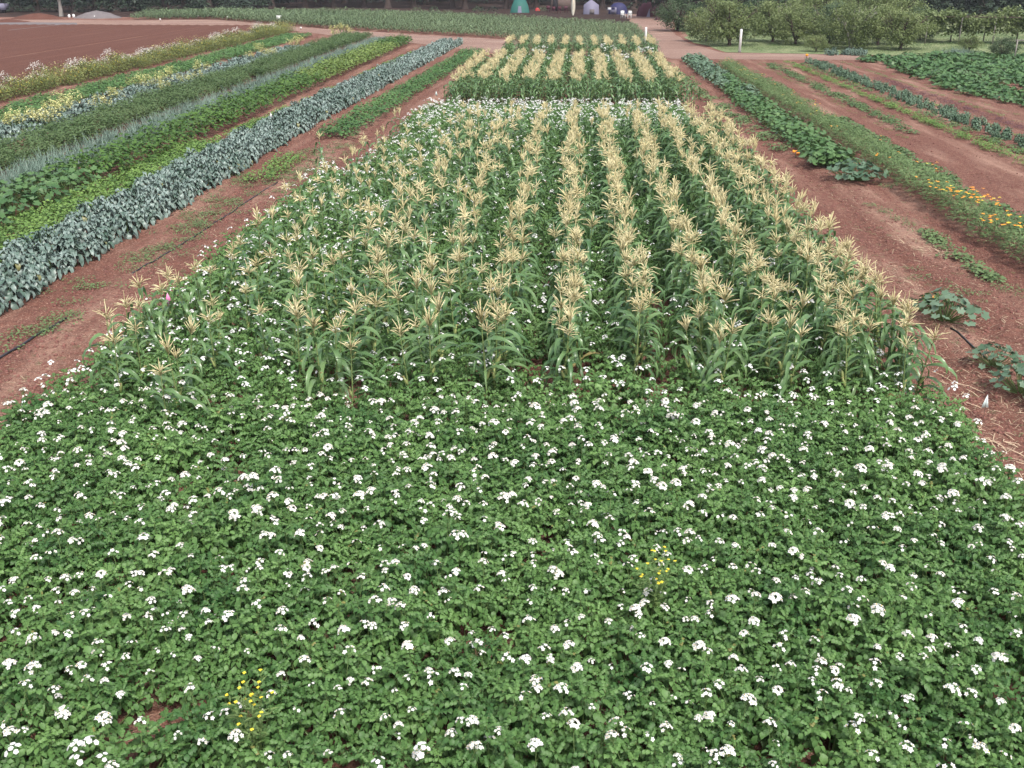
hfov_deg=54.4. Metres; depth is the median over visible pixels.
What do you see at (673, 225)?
corn plant
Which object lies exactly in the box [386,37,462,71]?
broccoli bed
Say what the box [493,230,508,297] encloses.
corn plant
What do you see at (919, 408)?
potato plant
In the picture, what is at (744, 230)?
corn plant
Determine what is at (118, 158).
celery plant
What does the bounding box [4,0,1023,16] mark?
forest undergrowth
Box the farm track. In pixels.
[0,14,941,59]
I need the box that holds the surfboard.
[571,0,574,14]
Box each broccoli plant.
[0,245,16,263]
[0,262,18,289]
[0,277,26,309]
[0,286,7,314]
[3,239,27,256]
[5,251,28,279]
[12,274,40,300]
[16,235,35,254]
[20,241,46,261]
[21,253,38,269]
[22,264,48,294]
[29,230,52,248]
[32,258,51,286]
[37,243,53,254]
[37,246,64,281]
[39,224,56,247]
[50,233,70,256]
[52,221,63,236]
[56,227,79,250]
[56,250,75,274]
[59,222,82,243]
[61,235,88,266]
[62,214,78,227]
[65,211,84,230]
[73,221,92,242]
[76,201,95,225]
[78,237,102,261]
[85,218,102,235]
[88,227,112,253]
[90,212,104,227]
[92,195,106,212]
[92,201,105,218]
[95,226,113,249]
[98,202,117,229]
[100,217,123,244]
[107,194,120,209]
[110,204,126,222]
[114,188,133,208]
[115,210,138,239]
[117,212,140,233]
[118,200,137,215]
[120,188,135,201]
[127,187,138,199]
[131,198,141,209]
[132,176,146,194]
[132,207,149,229]
[135,186,152,202]
[136,193,149,207]
[140,172,154,187]
[140,203,159,225]
[143,184,156,197]
[143,194,163,219]
[149,181,163,194]
[154,170,169,179]
[154,173,171,192]
[154,188,175,210]
[158,198,172,217]
[159,165,173,173]
[165,170,180,191]
[168,191,182,210]
[169,181,192,207]
[170,159,180,168]
[174,166,188,181]
[177,157,187,165]
[179,163,194,179]
[182,177,197,196]
[182,183,196,201]
[183,155,195,163]
[184,147,199,162]
[189,168,209,191]
[190,163,197,172]
[191,177,203,195]
[194,158,208,176]
[195,150,205,160]
[200,148,210,157]
[202,156,214,172]
[204,144,216,150]
[204,172,216,188]
[207,150,219,166]
[208,165,223,180]
[209,167,221,184]
[212,146,227,168]
[213,142,223,148]
[216,159,233,178]
[219,138,230,143]
[223,146,232,158]
[224,143,236,154]
[224,155,242,175]
[226,134,234,144]
[228,152,244,173]
[231,139,243,154]
[232,129,241,137]
[236,135,249,145]
[238,126,248,135]
[238,151,250,168]
[241,139,260,159]
[242,144,258,163]
[242,151,253,164]
[251,137,265,154]
[252,131,262,138]
[253,140,262,158]
[257,127,268,134]
[259,124,269,132]
[260,138,267,153]
[262,133,277,151]
[265,116,272,122]
[265,123,273,136]
[269,131,279,147]
[270,122,279,130]
[272,110,283,120]
[272,119,281,131]
[275,130,287,145]
[278,107,287,116]
[280,116,288,124]
[280,126,290,140]
[283,115,292,122]
[284,124,293,137]
[285,107,293,115]
[289,100,300,107]
[289,122,297,136]
[292,109,302,119]
[293,116,304,133]
[294,106,304,115]
[300,97,310,103]
[300,114,311,129]
[300,118,308,131]
[302,107,310,114]
[302,114,313,128]
[307,111,317,124]
[307,113,315,126]
[309,100,319,113]
[311,106,323,121]
[317,88,328,95]
[319,94,330,104]
[320,108,327,119]
[321,100,333,114]
[321,106,331,117]
[330,104,336,113]
[331,99,340,110]
[331,101,339,112]
[333,93,346,109]
[342,94,351,107]
[345,92,353,104]
[349,89,357,102]
[350,81,360,89]
[358,88,366,98]
[360,84,368,96]
[365,83,372,94]
[372,82,380,90]
[374,76,382,87]
[377,75,384,88]
[385,72,393,83]
[402,66,409,74]
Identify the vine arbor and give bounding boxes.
[912,4,1023,43]
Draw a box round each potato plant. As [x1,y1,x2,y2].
[0,394,44,449]
[0,424,33,461]
[0,435,41,480]
[0,437,78,508]
[0,466,55,526]
[0,477,41,542]
[0,494,64,540]
[0,516,43,598]
[0,518,38,569]
[0,576,43,635]
[0,599,99,680]
[0,628,75,705]
[0,662,95,757]
[0,718,62,767]
[5,528,107,604]
[7,382,68,431]
[10,430,79,473]
[11,409,69,449]
[12,609,142,702]
[15,409,72,460]
[16,705,117,767]
[19,573,104,645]
[20,514,99,567]
[24,468,100,528]
[31,537,119,622]
[32,491,123,555]
[33,454,95,503]
[40,661,159,742]
[43,377,114,435]
[47,409,118,459]
[48,586,164,679]
[49,425,122,491]
[54,396,114,443]
[57,512,134,579]
[58,570,152,646]
[64,640,164,725]
[70,711,190,767]
[72,469,144,527]
[74,439,155,501]
[75,408,158,461]
[90,383,149,427]
[91,532,198,625]
[96,486,165,545]
[97,398,161,441]
[98,505,201,583]
[100,460,180,537]
[101,432,179,481]
[103,415,174,468]
[109,569,215,658]
[117,386,181,423]
[118,455,177,507]
[121,596,195,666]
[126,394,198,447]
[131,489,208,552]
[135,626,230,717]
[136,609,227,696]
[140,471,213,524]
[142,420,219,484]
[143,378,211,441]
[143,541,223,606]
[147,506,234,584]
[152,679,255,767]
[153,711,258,767]
[155,424,216,474]
[167,565,274,649]
[169,397,234,443]
[177,635,272,714]
[178,452,245,510]
[180,487,257,568]
[180,597,297,692]
[185,707,300,767]
[187,424,243,470]
[188,453,264,513]
[198,393,251,439]
[200,392,274,455]
[201,554,273,624]
[203,473,263,515]
[206,504,300,584]
[208,483,299,564]
[218,565,302,645]
[221,466,305,531]
[222,671,313,767]
[229,417,294,468]
[238,447,317,512]
[239,404,302,446]
[241,439,308,491]
[241,606,339,695]
[246,549,326,620]
[248,505,334,580]
[249,635,348,733]
[262,411,333,462]
[262,730,351,767]
[264,568,354,643]
[266,475,338,534]
[269,494,335,565]
[270,397,321,428]
[274,405,333,462]
[278,556,356,616]
[285,677,382,765]
[289,451,358,508]
[295,429,366,490]
[299,621,409,724]
[302,391,350,426]
[304,416,380,483]
[305,492,378,560]
[305,520,371,581]
[309,583,417,678]
[314,481,378,546]
[322,395,395,447]
[333,457,404,507]
[337,568,426,650]
[338,544,430,613]
[338,674,435,759]
[339,522,416,579]
[340,721,452,767]
[346,486,431,563]
[348,415,406,469]
[349,430,411,493]
[353,466,437,541]
[354,640,460,736]
[355,397,410,457]
[361,593,459,684]
[363,573,449,657]
[370,451,445,511]
[375,428,441,489]
[380,419,451,482]
[381,543,463,621]
[387,671,498,767]
[396,403,458,454]
[397,471,475,548]
[399,509,490,593]
[406,448,492,519]
[407,418,481,476]
[409,395,459,446]
[409,727,512,767]
[412,499,478,553]
[412,637,497,728]
[415,568,507,647]
[420,445,479,492]
[428,393,497,455]
[436,711,556,767]
[438,516,519,585]
[439,396,503,437]
[440,623,517,691]
[441,477,509,531]
[445,552,530,629]
[453,495,526,563]
[460,678,581,766]
[464,418,537,475]
[464,452,526,507]
[467,441,521,501]
[471,404,529,448]
[475,491,552,569]
[478,615,564,680]
[481,646,576,724]
[483,552,567,630]
[488,402,562,463]
[494,582,573,653]
[495,417,570,479]
[496,397,535,436]
[496,533,560,589]
[498,439,562,506]
[498,462,575,525]
[503,478,571,537]
[519,606,611,674]
[521,662,640,767]
[523,392,576,434]
[524,640,608,732]
[526,542,618,623]
[527,707,640,767]
[535,418,606,480]
[535,580,618,660]
[542,519,635,607]
[545,393,609,446]
[545,400,612,464]
[545,483,602,539]
[546,442,599,490]
[547,460,623,524]
[547,500,621,556]
[562,491,653,582]
[572,480,644,542]
[576,398,644,456]
[577,529,662,596]
[579,431,641,477]
[580,436,650,508]
[582,604,677,697]
[588,461,651,515]
[593,562,670,634]
[593,648,701,746]
[597,587,679,655]
[601,397,648,444]
[602,723,719,767]
[604,693,697,767]
[605,399,683,459]
[614,451,692,523]
[616,449,677,502]
[618,476,704,542]
[622,550,711,634]
[623,428,673,476]
[623,503,706,570]
[629,528,703,593]
[630,397,698,448]
[644,608,739,694]
[645,637,745,728]
[647,597,724,660]
[651,406,714,469]
[658,433,719,482]
[662,446,723,498]
[665,697,757,767]
[667,739,745,767]
[668,535,754,609]
[671,483,749,539]
[672,402,714,446]
[674,509,755,576]
[676,468,733,518]
[681,556,767,633]
[681,589,784,681]
[690,410,759,465]
[691,434,752,482]
[699,438,774,495]
[700,388,760,444]
[701,616,796,700]
[702,676,810,767]
[705,459,788,514]
[708,479,789,547]
[714,642,820,753]
[718,500,794,576]
[726,739,821,767]
[727,391,802,443]
[737,567,816,633]
[737,572,847,677]
[740,410,812,466]
[741,538,823,595]
[745,427,815,488]
[755,467,825,532]
[755,510,842,578]
[756,487,829,542]
[758,452,812,505]
[760,626,852,703]
[761,678,890,767]
[764,653,856,740]
[765,518,866,590]
[770,412,841,471]
[774,436,839,481]
[780,393,843,446]
[783,446,852,502]
[788,577,882,661]
[794,564,870,614]
[795,468,866,531]
[802,488,869,554]
[810,423,869,465]
[813,603,923,709]
[814,658,915,751]
[817,400,877,453]
[818,521,921,595]
[819,499,911,577]
[823,429,877,477]
[826,445,917,504]
[828,721,955,767]
[829,489,914,556]
[829,694,939,767]
[836,457,926,524]
[841,582,957,663]
[847,409,928,463]
[848,564,925,633]
[852,645,980,753]
[853,424,925,472]
[860,504,952,576]
[866,630,965,717]
[871,442,933,499]
[873,470,947,520]
[875,564,981,653]
[877,398,944,442]
[878,538,969,603]
[883,415,940,459]
[885,430,967,481]
[894,734,1006,767]
[899,446,980,520]
[906,495,974,549]
[906,687,1021,767]
[907,586,999,670]
[909,508,992,572]
[913,405,981,451]
[916,460,1010,529]
[921,623,1013,717]
[923,416,995,468]
[932,476,1023,566]
[932,653,1023,737]
[935,541,1010,607]
[947,436,1012,492]
[953,569,1023,639]
[960,545,1023,610]
[961,514,1023,588]
[963,477,1023,550]
[963,733,1023,767]
[964,464,1023,522]
[964,704,1023,766]
[965,591,1023,669]
[966,451,1023,504]
[977,612,1023,684]
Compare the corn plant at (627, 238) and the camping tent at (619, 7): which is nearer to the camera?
the corn plant at (627, 238)
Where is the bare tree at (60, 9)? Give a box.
[57,0,63,16]
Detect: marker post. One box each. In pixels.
[644,27,646,48]
[738,29,742,52]
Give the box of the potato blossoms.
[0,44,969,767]
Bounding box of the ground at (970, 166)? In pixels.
[0,10,1023,767]
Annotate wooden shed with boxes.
[551,0,570,10]
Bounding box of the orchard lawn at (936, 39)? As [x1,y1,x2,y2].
[675,17,1023,55]
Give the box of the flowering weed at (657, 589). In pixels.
[634,546,676,615]
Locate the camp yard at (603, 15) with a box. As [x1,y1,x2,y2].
[0,10,970,27]
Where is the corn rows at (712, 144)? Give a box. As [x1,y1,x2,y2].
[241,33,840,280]
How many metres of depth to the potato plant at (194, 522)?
10.56 m
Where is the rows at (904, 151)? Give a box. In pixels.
[754,62,1023,233]
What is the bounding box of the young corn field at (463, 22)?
[129,6,660,48]
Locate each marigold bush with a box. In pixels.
[779,98,792,108]
[791,103,807,115]
[799,108,815,118]
[805,107,819,121]
[813,113,828,125]
[815,117,829,129]
[820,116,836,131]
[823,118,840,135]
[828,115,845,126]
[829,126,846,139]
[831,128,848,141]
[834,132,854,143]
[836,118,853,131]
[837,121,851,132]
[842,130,860,145]
[842,135,861,149]
[844,125,861,136]
[846,137,864,148]
[850,140,868,156]
[852,137,870,152]
[854,129,869,143]
[857,130,876,144]
[858,133,878,147]
[859,148,879,162]
[862,142,882,157]
[865,139,886,153]
[867,152,886,167]
[869,150,888,163]
[872,139,890,156]
[874,146,895,159]
[874,154,895,171]
[878,143,896,158]
[881,162,904,178]
[883,145,901,161]
[883,156,906,172]
[887,151,908,167]
[887,156,910,171]
[891,163,915,180]
[894,167,918,181]
[894,171,921,187]
[898,158,919,172]
[898,162,921,177]
[903,169,927,190]
[906,176,933,196]
[908,161,932,179]
[911,162,937,182]
[918,169,941,186]
[919,177,945,196]
[921,179,948,203]
[923,168,948,190]
[925,185,952,206]
[931,173,954,194]
[932,187,961,210]
[934,180,958,195]
[938,181,966,200]
[938,189,965,215]
[948,202,977,222]
[949,192,978,217]
[952,190,979,205]
[957,187,986,209]
[958,204,987,228]
[961,194,986,215]
[965,211,998,232]
[965,213,997,239]
[972,199,1002,222]
[974,194,1003,220]
[977,217,1011,244]
[980,211,1014,230]
[985,209,1019,232]
[990,222,1023,246]
[995,210,1023,234]
[1001,227,1023,257]
[1002,232,1023,252]
[1003,222,1023,244]
[1013,244,1023,262]
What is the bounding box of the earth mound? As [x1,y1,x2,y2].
[12,13,63,19]
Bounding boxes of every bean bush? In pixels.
[317,125,335,135]
[325,125,344,136]
[341,128,358,137]
[354,120,366,127]
[362,106,376,113]
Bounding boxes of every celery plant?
[44,156,65,176]
[54,155,78,175]
[64,150,90,168]
[66,157,93,174]
[69,148,92,167]
[74,147,94,162]
[86,150,109,167]
[88,145,108,159]
[89,152,115,174]
[94,141,115,160]
[96,148,121,165]
[98,146,123,163]
[99,150,127,171]
[104,142,129,161]
[107,145,135,169]
[110,135,134,152]
[112,147,134,167]
[114,135,135,153]
[117,133,137,145]
[117,137,140,154]
[126,129,142,146]
[129,141,155,159]
[130,133,151,151]
[133,129,156,148]
[134,142,158,157]
[135,120,159,136]
[141,130,162,146]
[144,136,167,154]
[149,120,164,134]
[150,133,170,150]
[154,125,174,139]
[155,135,176,150]
[157,115,175,130]
[159,122,180,138]
[159,131,180,147]
[166,114,183,131]
[169,129,189,142]
[173,119,189,135]
[174,127,191,140]
[175,115,191,129]
[180,115,199,131]
[181,121,202,137]
[182,108,198,121]
[186,106,200,120]
[187,122,206,135]
[188,116,208,132]
[189,113,209,128]
[191,112,209,125]
[198,118,218,133]
[200,114,219,129]
[201,104,217,115]
[202,102,220,112]
[207,111,226,126]
[213,107,233,125]
[218,91,234,105]
[218,100,232,111]
[219,108,237,123]
[221,112,237,121]
[229,101,246,116]
[233,99,248,115]
[237,98,255,113]
[242,97,259,111]
[243,101,258,112]
[249,94,265,107]
[250,92,268,107]
[257,83,272,94]
[257,96,271,106]
[260,91,273,104]
[266,86,281,101]
[271,85,285,99]
[277,84,291,95]
[281,80,296,93]
[297,73,312,86]
[312,70,325,81]
[337,60,347,69]
[350,56,361,64]
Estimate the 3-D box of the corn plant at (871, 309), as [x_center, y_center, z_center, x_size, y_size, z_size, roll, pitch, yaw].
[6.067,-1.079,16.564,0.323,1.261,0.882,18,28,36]
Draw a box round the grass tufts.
[684,27,1023,54]
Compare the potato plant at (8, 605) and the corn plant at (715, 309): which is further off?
the corn plant at (715, 309)
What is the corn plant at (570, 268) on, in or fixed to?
on the ground at (970, 166)
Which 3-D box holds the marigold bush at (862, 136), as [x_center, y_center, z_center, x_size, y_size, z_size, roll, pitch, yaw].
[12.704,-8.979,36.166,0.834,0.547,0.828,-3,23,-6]
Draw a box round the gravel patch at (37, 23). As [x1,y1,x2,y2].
[0,22,76,29]
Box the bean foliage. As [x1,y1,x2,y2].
[0,51,411,262]
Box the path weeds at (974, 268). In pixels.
[0,56,1023,452]
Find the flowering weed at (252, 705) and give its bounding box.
[219,668,279,766]
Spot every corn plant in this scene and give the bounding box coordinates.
[82,299,141,391]
[87,325,148,410]
[103,319,138,382]
[110,290,154,368]
[115,314,168,393]
[124,293,167,361]
[129,273,169,343]
[141,357,198,436]
[147,334,210,429]
[149,262,200,335]
[149,279,185,350]
[159,344,201,408]
[169,269,200,338]
[179,315,205,394]
[184,255,207,329]
[194,306,243,395]
[196,265,228,313]
[196,307,238,370]
[202,292,234,357]
[212,243,252,288]
[218,245,243,307]
[230,283,269,340]
[232,234,249,289]
[233,211,277,266]
[237,260,270,331]
[238,256,285,318]
[246,300,282,372]
[250,245,286,308]
[261,295,329,378]
[267,300,334,392]
[272,253,321,323]
[273,246,308,301]
[274,270,321,347]
[278,229,296,302]
[279,284,332,359]
[281,228,321,280]
[289,252,325,347]
[292,221,317,284]
[300,254,347,334]
[301,308,334,403]
[303,242,321,302]
[305,309,365,390]
[314,247,359,317]
[314,295,384,387]
[323,334,389,416]
[325,249,366,300]
[325,318,353,404]
[326,281,383,357]
[328,227,375,297]
[344,212,396,277]
[346,284,399,361]
[350,249,408,322]
[350,262,399,341]
[350,262,409,340]
[353,232,381,281]
[353,291,395,377]
[355,244,397,306]
[358,219,379,283]
[360,268,419,348]
[361,228,418,303]
[364,246,412,305]
[372,226,416,291]
[373,263,412,328]
[377,316,441,400]
[378,212,425,266]
[378,279,431,374]
[386,226,410,292]
[392,311,449,390]
[396,214,420,281]
[396,262,454,342]
[399,219,413,274]
[400,226,420,290]
[400,272,430,360]
[400,291,466,378]
[402,242,454,317]
[402,305,462,396]
[407,251,465,338]
[408,229,450,300]
[417,276,440,366]
[420,261,443,314]
[426,259,474,341]
[428,246,485,326]
[430,219,465,277]
[431,231,468,304]
[433,269,475,352]
[437,225,485,300]
[442,230,486,315]
[442,246,481,313]
[450,214,470,277]
[452,299,525,404]
[453,233,489,283]
[461,254,497,338]
[462,300,538,391]
[463,270,520,345]
[465,244,532,320]
[466,305,530,374]
[468,293,528,368]
[470,273,519,352]
[474,319,510,408]
[476,279,522,369]
[478,299,541,395]
[486,247,524,302]
[486,247,544,323]
[486,267,535,343]
[487,264,531,328]
[492,208,539,268]
[492,251,507,299]
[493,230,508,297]
[495,242,537,327]
[496,229,531,282]
[496,245,549,315]
[497,221,541,283]
[500,227,540,296]
[501,219,526,285]
[505,226,522,282]
[531,279,581,356]
[535,322,595,404]
[538,268,576,344]
[542,251,588,313]
[542,272,586,365]
[544,239,592,319]
[545,239,588,305]
[545,266,596,328]
[545,293,580,386]
[546,308,569,389]
[547,222,565,275]
[547,254,602,328]
[548,244,573,323]
[550,246,569,315]
[550,283,584,373]
[550,304,584,405]
[551,220,590,295]
[551,227,594,277]
[551,242,598,303]
[551,273,602,351]
[551,287,604,373]
[552,228,591,291]
[554,249,607,321]
[555,271,601,338]
[556,224,591,269]
[559,215,581,250]
[559,297,584,385]
[560,237,581,278]
[564,245,573,297]
[566,282,588,344]
[574,276,591,312]
[577,238,601,288]
[580,214,601,279]
[596,215,636,279]
[598,224,640,283]
[599,272,655,349]
[602,229,637,287]
[602,229,654,296]
[602,283,664,379]
[603,233,631,298]
[603,247,654,325]
[603,261,665,335]
[607,264,643,314]
[608,255,666,335]
[609,225,640,297]
[609,246,645,331]
[610,223,648,274]
[610,296,659,390]
[611,237,628,300]
[611,292,656,375]
[614,250,664,334]
[615,239,650,294]
[615,253,639,318]
[616,245,630,298]
[616,274,659,354]
[618,263,654,358]
[618,286,667,378]
[625,287,659,374]
[647,221,683,271]
[650,239,686,290]
[658,244,715,323]
[659,226,709,305]
[660,209,696,272]
[660,228,712,291]
[660,265,722,353]
[663,237,700,323]
[665,237,687,308]
[666,219,690,272]
[666,250,719,311]
[666,279,725,361]
[668,212,696,293]
[668,222,717,293]
[669,248,693,305]
[669,316,704,389]
[672,273,730,347]
[675,249,715,320]
[676,270,734,331]
[678,252,721,342]
[678,298,721,366]
[680,302,721,373]
[682,222,707,273]
[693,318,725,384]
[695,267,710,330]
[697,314,749,401]
[700,326,735,398]
[702,282,747,385]
[703,272,727,348]
[711,218,757,277]
[711,222,747,297]
[715,247,751,314]
[717,233,744,280]
[718,231,745,288]
[721,237,761,309]
[723,236,766,293]
[723,257,766,335]
[724,256,782,320]
[729,288,777,357]
[730,249,761,321]
[731,242,762,310]
[736,221,755,276]
[736,266,772,332]
[737,250,781,325]
[738,269,783,334]
[738,305,798,381]
[739,271,803,353]
[741,310,800,385]
[741,311,808,393]
[744,252,770,320]
[744,272,795,332]
[746,294,810,371]
[748,274,797,345]
[748,278,799,352]
[754,287,789,368]
[757,230,792,302]
[760,246,795,298]
[761,215,805,281]
[765,228,803,280]
[766,281,808,353]
[769,218,798,280]
[769,229,793,273]
[769,288,814,382]
[771,236,805,279]
[774,222,809,292]
[776,238,815,298]
[776,321,818,409]
[777,235,819,308]
[781,244,838,322]
[781,252,831,317]
[791,246,806,301]
[792,235,816,309]
[793,215,824,275]
[793,273,828,356]
[796,249,828,318]
[797,247,829,309]
[797,278,835,362]
[798,288,847,369]
[800,241,824,292]
[800,277,846,328]
[801,258,831,335]
[801,279,879,370]
[804,266,837,326]
[806,295,863,355]
[810,274,863,354]
[810,302,879,408]
[812,285,856,359]
[814,242,859,303]
[814,245,872,328]
[815,234,861,296]
[817,212,839,268]
[818,296,846,365]
[818,322,877,405]
[819,233,838,279]
[820,317,853,389]
[821,238,835,285]
[822,244,864,309]
[823,246,851,301]
[823,261,877,310]
[825,242,843,294]
[825,313,883,392]
[827,234,858,300]
[827,252,876,311]
[827,315,851,386]
[832,236,851,281]
[833,271,882,331]
[834,267,887,331]
[840,299,858,364]
[842,257,876,342]
[843,268,879,330]
[843,270,864,328]
[851,269,904,345]
[851,313,883,399]
[852,263,896,361]
[854,284,918,367]
[864,291,888,340]
[868,291,935,393]
[871,293,916,363]
[871,304,923,374]
[873,331,929,408]
[874,286,904,385]
[876,306,923,401]
[879,298,922,388]
[882,317,912,389]
[899,323,957,409]
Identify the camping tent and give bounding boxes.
[510,0,529,12]
[583,0,598,13]
[608,2,627,13]
[636,2,659,16]
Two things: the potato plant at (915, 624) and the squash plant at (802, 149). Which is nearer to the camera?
the potato plant at (915, 624)
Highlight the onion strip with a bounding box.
[823,46,984,56]
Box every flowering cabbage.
[0,111,25,126]
[4,106,32,127]
[31,106,63,126]
[40,99,63,116]
[45,96,73,112]
[52,89,82,108]
[88,94,111,105]
[106,86,125,97]
[125,75,144,85]
[136,72,151,81]
[143,75,161,87]
[153,70,172,79]
[158,80,170,88]
[163,65,179,76]
[176,73,193,81]
[193,59,211,71]
[252,43,263,50]
[285,38,299,44]
[293,34,303,44]
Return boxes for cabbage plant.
[0,124,10,135]
[2,127,15,142]
[9,124,22,139]
[23,124,35,135]
[24,117,35,124]
[47,117,58,127]
[57,111,70,124]
[68,111,76,119]
[73,110,81,117]
[77,103,88,110]
[79,107,88,115]
[88,104,97,116]
[121,90,129,96]
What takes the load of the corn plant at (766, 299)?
on the ground at (970, 166)
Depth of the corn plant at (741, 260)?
18.67 m
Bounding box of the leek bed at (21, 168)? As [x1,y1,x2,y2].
[0,35,385,194]
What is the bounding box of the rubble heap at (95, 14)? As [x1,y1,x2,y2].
[75,10,121,18]
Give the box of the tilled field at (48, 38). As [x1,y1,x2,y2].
[0,24,267,88]
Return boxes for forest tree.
[4,0,55,11]
[9,0,30,11]
[51,0,85,12]
[86,0,112,10]
[98,0,140,11]
[144,0,180,8]
[164,0,201,9]
[268,0,275,7]
[292,0,316,7]
[315,0,321,5]
[331,0,336,6]
[361,0,366,6]
[384,0,391,7]
[410,0,417,6]
[449,0,455,8]
[461,0,472,8]
[503,0,508,8]
[533,0,542,8]
[599,0,605,8]
[627,0,688,16]
[630,0,637,8]
[674,0,716,11]
[926,0,974,9]
[954,0,1013,14]
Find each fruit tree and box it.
[652,0,703,30]
[679,4,730,41]
[689,0,771,45]
[701,0,742,24]
[736,0,791,28]
[746,0,807,41]
[769,5,828,44]
[773,0,819,32]
[787,0,842,24]
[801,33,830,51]
[803,0,864,43]
[810,0,861,32]
[815,0,887,48]
[835,0,898,10]
[848,0,919,44]
[868,7,942,49]
[869,0,929,34]
[903,5,945,38]
[956,35,984,50]
[987,36,1023,54]
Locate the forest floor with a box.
[9,0,706,10]
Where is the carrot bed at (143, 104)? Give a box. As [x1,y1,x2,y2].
[0,31,373,170]
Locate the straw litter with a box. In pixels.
[0,126,1023,477]
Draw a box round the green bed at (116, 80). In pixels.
[0,32,311,121]
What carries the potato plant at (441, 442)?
on the ground at (970, 166)
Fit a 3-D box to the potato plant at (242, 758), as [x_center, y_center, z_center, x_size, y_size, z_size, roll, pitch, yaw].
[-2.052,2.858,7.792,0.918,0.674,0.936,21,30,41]
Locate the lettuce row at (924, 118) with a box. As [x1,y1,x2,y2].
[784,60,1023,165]
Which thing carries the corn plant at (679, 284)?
on the ground at (970, 166)
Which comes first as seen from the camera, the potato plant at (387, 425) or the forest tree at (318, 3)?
the potato plant at (387, 425)
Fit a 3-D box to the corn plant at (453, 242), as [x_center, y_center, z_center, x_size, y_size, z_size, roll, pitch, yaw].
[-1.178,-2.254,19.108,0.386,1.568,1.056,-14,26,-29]
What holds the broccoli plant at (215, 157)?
on the ground at (970, 166)
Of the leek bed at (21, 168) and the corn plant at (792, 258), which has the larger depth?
the leek bed at (21, 168)
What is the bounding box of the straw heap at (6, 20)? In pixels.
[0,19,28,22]
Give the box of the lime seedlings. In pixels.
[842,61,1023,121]
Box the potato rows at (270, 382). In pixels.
[0,54,1023,767]
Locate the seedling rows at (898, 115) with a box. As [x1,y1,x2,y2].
[766,64,1023,152]
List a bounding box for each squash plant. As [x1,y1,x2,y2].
[0,177,30,199]
[0,185,29,208]
[0,194,40,218]
[0,208,7,213]
[0,212,14,225]
[9,169,62,189]
[14,176,52,197]
[22,182,71,205]
[42,163,68,176]
[42,166,87,186]
[46,173,89,193]
[63,162,111,183]
[682,54,693,62]
[692,63,707,72]
[694,66,711,74]
[702,70,718,76]
[704,60,720,67]
[704,72,718,81]
[709,74,722,82]
[713,77,728,85]
[714,78,728,85]
[718,82,736,89]
[719,72,734,78]
[720,85,736,95]
[727,87,744,96]
[728,91,752,98]
[730,93,749,102]
[732,86,759,95]
[735,83,758,93]
[735,96,757,106]
[737,98,761,110]
[743,103,767,113]
[746,105,768,116]
[749,95,772,102]
[750,108,773,118]
[755,102,785,112]
[755,109,785,123]
[759,114,783,125]
[762,116,784,128]
[763,101,782,108]
[765,120,786,133]
[772,121,807,134]
[773,110,793,120]
[773,113,802,125]
[774,124,809,136]
[778,118,800,128]
[782,130,804,142]
[785,133,814,145]
[791,136,819,148]
[794,122,821,133]
[794,139,819,151]
[795,126,814,134]
[798,144,820,156]
[798,144,851,165]
[800,130,833,144]
[801,143,838,158]
[804,135,837,147]
[807,149,845,165]
[809,140,832,147]
[818,140,849,155]
[824,158,888,180]
[826,148,863,166]
[835,145,855,159]
[909,287,989,325]
[915,291,952,309]
[966,342,1023,369]
[989,360,1023,396]
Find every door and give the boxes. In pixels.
[553,0,557,10]
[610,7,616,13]
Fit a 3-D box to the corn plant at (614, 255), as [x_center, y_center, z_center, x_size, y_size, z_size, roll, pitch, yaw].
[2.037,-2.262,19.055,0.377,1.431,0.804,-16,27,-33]
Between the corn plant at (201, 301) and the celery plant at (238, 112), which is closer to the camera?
the corn plant at (201, 301)
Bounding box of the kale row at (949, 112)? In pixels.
[804,57,1023,147]
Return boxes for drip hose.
[0,317,66,358]
[131,181,277,273]
[950,327,989,360]
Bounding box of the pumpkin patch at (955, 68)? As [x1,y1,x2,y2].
[855,50,1023,105]
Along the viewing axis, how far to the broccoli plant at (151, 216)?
25.34 m
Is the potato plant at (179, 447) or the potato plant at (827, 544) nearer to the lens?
the potato plant at (827, 544)
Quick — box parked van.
[0,3,8,12]
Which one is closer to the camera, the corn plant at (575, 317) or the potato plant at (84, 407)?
the potato plant at (84, 407)
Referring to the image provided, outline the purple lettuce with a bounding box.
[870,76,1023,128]
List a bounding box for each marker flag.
[166,293,172,309]
[981,395,987,417]
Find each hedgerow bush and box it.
[0,71,21,95]
[0,77,28,92]
[0,85,19,98]
[0,86,13,100]
[3,76,30,96]
[13,77,39,94]
[16,73,41,89]
[24,72,54,86]
[26,74,49,92]
[27,61,55,85]
[27,70,58,90]
[40,75,61,86]
[42,65,63,84]
[47,60,73,80]
[52,74,76,85]
[57,70,83,84]
[63,64,84,79]
[63,66,88,80]
[65,57,92,76]
[73,58,95,75]
[74,56,106,78]
[74,61,101,80]
[90,60,112,76]
[97,56,117,71]
[99,63,115,74]
[100,48,122,66]
[100,52,126,72]
[108,54,134,69]
[111,53,130,71]
[128,54,145,68]
[132,53,153,65]
[133,57,151,67]
[136,47,158,61]
[137,52,161,64]
[144,44,166,62]
[145,45,168,61]
[158,40,179,58]
[159,50,177,60]
[162,44,179,55]
[169,38,188,55]
[169,45,185,56]
[175,44,195,56]
[177,36,191,52]
[187,43,204,53]
[189,36,209,51]
[197,37,214,50]
[202,35,217,50]
[207,34,221,49]
[208,32,225,43]
[217,35,228,47]
[230,27,246,38]
[236,31,250,40]
[246,26,262,38]
[249,24,264,38]
[251,26,265,36]
[268,25,279,34]
[275,22,288,32]
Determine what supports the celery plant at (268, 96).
on the ground at (970, 166)
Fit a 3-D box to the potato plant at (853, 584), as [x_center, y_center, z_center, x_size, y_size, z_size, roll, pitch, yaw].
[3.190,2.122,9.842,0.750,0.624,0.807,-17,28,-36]

